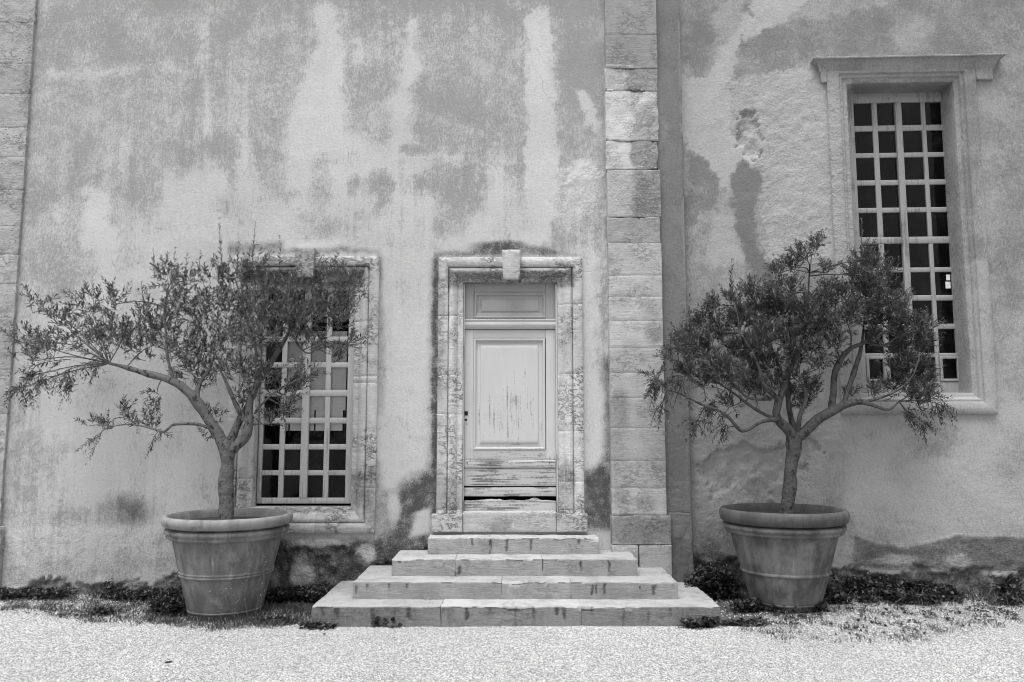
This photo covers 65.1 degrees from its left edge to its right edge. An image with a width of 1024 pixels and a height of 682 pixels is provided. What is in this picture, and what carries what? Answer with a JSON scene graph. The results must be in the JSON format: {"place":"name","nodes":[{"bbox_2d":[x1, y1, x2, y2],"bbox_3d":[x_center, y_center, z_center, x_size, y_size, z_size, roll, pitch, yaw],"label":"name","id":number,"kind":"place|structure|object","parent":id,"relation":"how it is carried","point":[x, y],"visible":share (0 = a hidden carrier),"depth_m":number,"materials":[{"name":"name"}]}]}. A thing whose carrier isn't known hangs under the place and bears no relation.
{"place":"outdoors","nodes":[
{"label":"outdoors","id":0,"kind":"place"},
{"bbox_2d":[0,592,1023,681],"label":"gravel ground","id":1,"kind":"structure","parent":0,"point":[684,674],"depth_m":5.99,"materials":[{"name":"grey gravel"}]},
{"bbox_2d":[0,585,76,599],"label":"ground weeds","id":2,"kind":"object","parent":1,"relation":"on","point":[38,593],"visible":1,"depth_m":7.72,"materials":[{"name":"grey plant"}]},
{"bbox_2d":[1,594,170,625],"bbox_3d":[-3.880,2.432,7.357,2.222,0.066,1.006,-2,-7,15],"label":"grass","id":3,"kind":"structure","parent":1,"relation":"on","point":[67,611],"depth_m":7.29,"materials":[{"name":"plant"}]},
{"bbox_2d":[1,586,171,601],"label":"grass","id":4,"kind":"structure","parent":1,"relation":"on","point":[93,595],"depth_m":7.67,"materials":[{"name":"plant"}]},
{"bbox_2d":[85,604,122,615],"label":"weed plant","id":5,"kind":"object","parent":1,"relation":"on","point":[102,609],"visible":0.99,"depth_m":7.12,"materials":[{"name":"grey plant"}]},
{"bbox_2d":[97,578,179,600],"bbox_3d":[-3.606,2.413,7.751,0.777,0.200,0.316,0,-6,0],"label":"weed clump","id":6,"kind":"object","parent":1,"relation":"on","point":[135,593],"visible":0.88,"depth_m":7.70,"materials":[{"name":"grey plant"}]},
{"bbox_2d":[144,594,186,615],"bbox_3d":[-2.990,2.355,7.125,0.546,0.203,0.235,0,-6,0],"label":"weed plant","id":7,"kind":"object","parent":1,"relation":"on","point":[164,603],"visible":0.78,"depth_m":7.10,"materials":[{"name":"grey plant"}]},
{"bbox_2d":[166,586,278,600],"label":"ground weeds","id":8,"kind":"object","parent":1,"relation":"on","point":[269,590],"visible":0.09,"depth_m":7.71,"materials":[{"name":"grey plant"}]},
{"bbox_2d":[140,599,312,632],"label":"grass","id":9,"kind":"structure","parent":1,"relation":"on","point":[300,608],"depth_m":6.90,"materials":[{"name":"plant"}]},
{"bbox_2d":[161,508,292,619],"bbox_3d":[-2.588,2.013,7.277,1.137,0.878,1.135,0,-6,0],"label":"terracotta pot","id":10,"kind":"object","parent":1,"relation":"on","point":[207,544],"visible":0.94,"depth_m":6.92,"materials":[{"name":"ceramic"}]},
{"bbox_2d":[0,217,372,519],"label":"olive tree","id":11,"kind":"object","parent":10,"relation":"on","point":[231,445],"visible":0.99,"depth_m":7.45,"materials":[{"name":"grey plant"}]},
{"bbox_2d":[206,553,266,625],"bbox_3d":[-2.322,2.097,6.770,0.505,0.599,0.067,0,-6,0],"label":"feathery weed","id":12,"kind":"object","parent":1,"relation":"on","point":[240,602],"visible":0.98,"depth_m":6.76,"materials":[{"name":"plant"}]},
{"bbox_2d":[256,614,297,623],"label":"weed plant","id":13,"kind":"object","parent":1,"relation":"on","point":[273,617],"visible":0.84,"depth_m":6.83,"materials":[{"name":"grey plant"}]},
{"bbox_2d":[266,583,334,603],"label":"ground weeds","id":14,"kind":"object","parent":1,"relation":"on","point":[309,593],"visible":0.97,"depth_m":7.61,"materials":[{"name":"grey plant"}]},
{"bbox_2d":[297,621,341,629],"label":"weed plant","id":15,"kind":"object","parent":1,"relation":"on","point":[318,625],"visible":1,"depth_m":6.66,"materials":[{"name":"grey plant"}]},
{"bbox_2d":[371,616,404,627],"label":"weed plant","id":16,"kind":"object","parent":1,"relation":"on","point":[380,622],"visible":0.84,"depth_m":6.71,"materials":[{"name":"grey plant"}]},
{"bbox_2d":[0,0,1023,594],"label":"old facade","id":17,"kind":"structure","parent":1,"relation":"on","point":[540,222],"depth_m":8.27,"materials":[{"name":"paint"}]},
{"bbox_2d":[257,284,354,503],"bbox_3d":[-2.100,0.528,8.248,0.967,2.249,0.067,0,-6,0],"label":"window","id":18,"kind":"structure","parent":17,"relation":"in","point":[304,472],"depth_m":8.19,"materials":[{"name":"paint"}]},
{"bbox_2d":[286,331,346,436],"bbox_3d":[-2.032,0.447,8.354,0.634,1.089,0.136,0,-6,0],"label":"window blind","id":19,"kind":"object","parent":17,"relation":"hanging from","point":[338,403],"depth_m":8.29,"materials":[{"name":"grey fabric"}]},
{"bbox_2d":[462,284,558,512],"bbox_3d":[-0.016,0.563,8.193,0.962,2.359,0.110,0,-6,0],"label":"door","id":20,"kind":"structure","parent":17,"relation":"in","point":[506,441],"depth_m":8.20,"materials":[{"name":"paint"}]},
{"bbox_2d":[847,92,958,392],"bbox_3d":[4.085,-1.048,8.480,1.103,3.271,0.067,0,-6,3],"label":"window","id":21,"kind":"structure","parent":17,"relation":"in","point":[950,385],"depth_m":8.51,"materials":[{"name":"paint"}]},
{"bbox_2d":[945,275,950,287],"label":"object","id":22,"kind":"object","parent":17,"relation":"attached to","point":[947,285],"visible":1,"depth_m":8.41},
{"bbox_2d":[312,534,720,626],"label":"stone steps","id":23,"kind":"structure","parent":1,"relation":"on","point":[470,580],"depth_m":7.04,"materials":[{"name":"stone"}]},
{"bbox_2d":[677,616,719,628],"bbox_3d":[1.553,2.348,6.692,0.388,0.123,0.199,0,-6,0],"label":"weed plant","id":24,"kind":"object","parent":1,"relation":"on","point":[702,621],"visible":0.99,"depth_m":6.66,"materials":[{"name":"grey plant"}]},
{"bbox_2d":[684,560,743,599],"bbox_3d":[1.894,2.315,7.714,0.620,0.353,0.473,0,-6,0],"label":"weed clump","id":25,"kind":"object","parent":1,"relation":"on","point":[711,580],"visible":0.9,"depth_m":7.62,"materials":[{"name":"black plant"}]},
{"bbox_2d":[715,617,769,626],"bbox_3d":[1.914,2.368,6.746,0.536,0.086,0.236,0,-6,0],"label":"weed plant","id":26,"kind":"object","parent":1,"relation":"on","point":[742,621],"visible":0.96,"depth_m":6.71,"materials":[{"name":"grey plant"}]},
{"bbox_2d":[724,597,769,612],"bbox_3d":[2.097,2.370,7.150,0.408,0.147,0.225,0,-6,0],"label":"weed plant","id":27,"kind":"object","parent":1,"relation":"on","point":[738,604],"visible":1,"depth_m":7.13,"materials":[{"name":"grey plant"}]},
{"bbox_2d":[719,503,849,612],"bbox_3d":[2.502,1.978,7.367,1.141,0.876,1.142,0,-6,0],"label":"terracotta pot","id":28,"kind":"object","parent":1,"relation":"on","point":[786,560],"visible":0.97,"depth_m":7.01,"materials":[{"name":"ceramic"}]},
{"bbox_2d":[634,218,959,513],"bbox_3d":[2.728,0.193,7.556,3.079,2.867,1.053,0,-6,0],"label":"olive tree","id":29,"kind":"object","parent":28,"relation":"on","point":[871,309],"visible":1,"depth_m":7.50,"materials":[{"name":"grey plant"}]},
{"bbox_2d":[768,601,827,612],"bbox_3d":[2.529,2.354,7.094,0.559,0.128,0.212,0,-6,0],"label":"weed plant","id":30,"kind":"object","parent":1,"relation":"on","point":[820,606],"visible":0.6,"depth_m":7.06,"materials":[{"name":"grey plant"}]},
{"bbox_2d":[823,589,854,604],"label":"weed plant","id":31,"kind":"object","parent":1,"relation":"on","point":[833,596],"visible":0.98,"depth_m":7.33,"materials":[{"name":"grey plant"}]},
{"bbox_2d":[853,595,876,603],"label":"weed plant","id":32,"kind":"object","parent":1,"relation":"on","point":[862,598],"visible":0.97,"depth_m":7.44,"materials":[{"name":"grey plant"}]},
{"bbox_2d":[736,594,1023,644],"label":"grass","id":33,"kind":"structure","parent":1,"relation":"on","point":[896,634],"depth_m":6.80,"materials":[{"name":"plant"}]},
{"bbox_2d":[826,572,1023,606],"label":"ivy ground cover","id":34,"kind":"object","parent":1,"relation":"on","point":[889,587],"visible":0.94,"depth_m":7.67,"materials":[{"name":"black plant"}]},
{"bbox_2d":[828,584,1023,606],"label":"grass","id":35,"kind":"structure","parent":1,"relation":"on","point":[987,597],"depth_m":7.55,"materials":[{"name":"plant"}]}
]}

